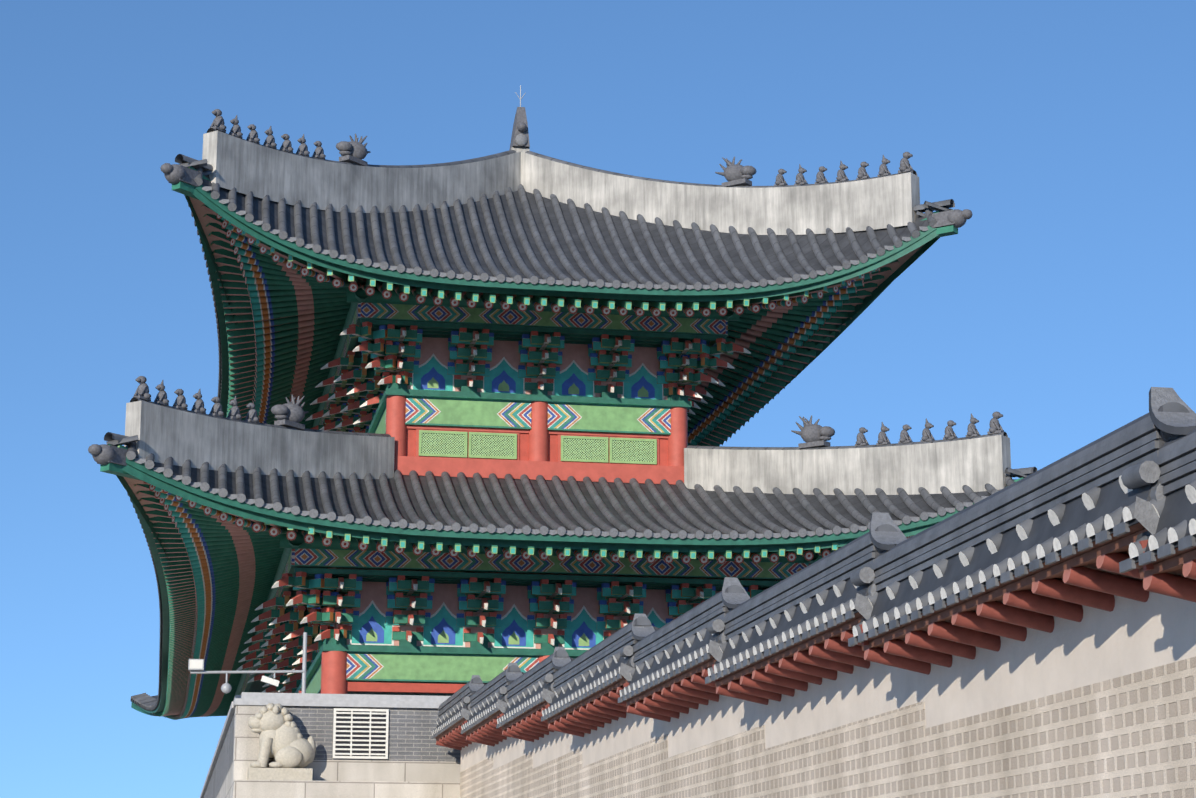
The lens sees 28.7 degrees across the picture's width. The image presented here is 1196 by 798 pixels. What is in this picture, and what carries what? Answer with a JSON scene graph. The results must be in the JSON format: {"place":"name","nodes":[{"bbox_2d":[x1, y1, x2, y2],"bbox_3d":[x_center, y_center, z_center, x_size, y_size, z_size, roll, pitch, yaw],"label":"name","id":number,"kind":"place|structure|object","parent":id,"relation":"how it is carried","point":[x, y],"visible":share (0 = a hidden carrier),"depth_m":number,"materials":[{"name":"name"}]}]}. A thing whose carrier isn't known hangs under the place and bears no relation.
{"place":"outdoors","nodes":[
{"label":"outdoors","id":0,"kind":"place"},
{"bbox_2d":[0,0,1195,797],"label":"sky","id":1,"kind":"structure","parent":0,"point":[1066,129],"materials":[{"name":"blue"}]},
{"label":"ground","id":2,"kind":"structure","parent":0,"visible":0},
{"bbox_2d":[200,692,460,797],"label":"stone base","id":3,"kind":"object","parent":2,"relation":"on","point":[418,763],"visible":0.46,"depth_m":43.31,"materials":[{"name":"stone"}]},
{"bbox_2d":[188,632,306,693],"bbox_3d":[-6.523,4.910,43.527,2.180,1.170,0.215,2,-13,-10],"label":"security camera pole","id":4,"kind":"object","parent":3,"relation":"on","point":[195,666],"visible":1,"depth_m":43.44,"materials":[{"name":"grey metal"}]},
{"bbox_2d":[247,703,315,779],"bbox_3d":[-5.795,6.285,42.789,1.250,1.419,0.727,2,-13,-10],"label":"haetae statue","id":5,"kind":"object","parent":3,"relation":"on","point":[287,746],"visible":1,"depth_m":42.57,"materials":[{"name":"stone"}]},
{"bbox_2d":[332,708,388,758],"bbox_3d":[-4.409,6.219,43.400,1.020,0.920,0.065,2,-13,-10],"label":"vent panel","id":6,"kind":"object","parent":3,"relation":"attached to","point":[360,733],"visible":1,"depth_m":43.38,"materials":[{"name":"white metal"}]},
{"bbox_2d":[233,530,822,700],"bbox_3d":[-4.389,9.254,65.055,11.680,4.372,40.310,2,-13,-10],"label":"storey","id":7,"kind":"object","parent":3,"relation":"on","point":[371,613],"visible":0.46,"depth_m":46.82,"materials":[{"name":"green wood"}]},
{"bbox_2d":[347,682,464,693],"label":"beam","id":8,"kind":"structure","parent":7,"relation":"attached to","point":[379,687],"depth_m":46.45,"materials":[{"name":"red wood"}]},
{"bbox_2d":[88,376,1037,719],"bbox_3d":[-4.484,6.203,66.227,18.239,3.468,47.809,2,-13,-10],"label":"roof structure","id":9,"kind":"object","parent":7,"relation":"on","point":[216,558],"visible":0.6,"depth_m":46.13,"materials":[{"name":"tile"}]},
{"bbox_2d":[305,287,750,465],"bbox_3d":[-4.391,3.788,66.317,9.080,4.092,37.270,2,-13,-10],"label":"storey","id":10,"kind":"object","parent":9,"relation":"on","point":[396,365],"visible":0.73,"depth_m":49.74,"materials":[{"name":"green wood"}]},
{"bbox_2d":[160,109,972,445],"bbox_3d":[-4.487,0.033,67.632,16.156,5.520,45.283,2,-13,-10],"label":"roof structure","id":11,"kind":"object","parent":10,"relation":"on","point":[282,305],"visible":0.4,"depth_m":49.42,"materials":[{"name":"tile"}]},
{"bbox_2d":[510,85,529,152],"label":"finial","id":12,"kind":"structure","parent":11,"relation":"on","point":[519,139],"depth_m":54.09,"materials":[{"name":"paint"}]},
{"bbox_2d":[178,159,951,402],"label":"roof tiles","id":13,"kind":"object","parent":11,"relation":"on","point":[521,234],"visible":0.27,"depth_m":48.78,"materials":[{"name":"grey tile"}]},
{"bbox_2d":[394,425,683,484],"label":"walls","id":14,"kind":"structure","parent":9,"relation":"on","point":[437,451],"depth_m":49.49,"materials":[{"name":"red wood"}]},
{"bbox_2d":[106,435,1029,710],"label":"roof tiles","id":15,"kind":"object","parent":9,"relation":"attached to","point":[556,505],"visible":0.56,"depth_m":46.32,"materials":[{"name":"grey tile"}]},
{"bbox_2d":[460,591,1195,797],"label":"palace wall","id":16,"kind":"structure","parent":2,"relation":"on","point":[1096,703],"depth_m":16.48,"materials":[{"name":"stone"}]},
{"bbox_2d":[431,387,1195,749],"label":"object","id":17,"kind":"structure","parent":16,"relation":"on","point":[1101,521],"depth_m":16.00,"materials":[{"name":"grey tile"}]}
]}

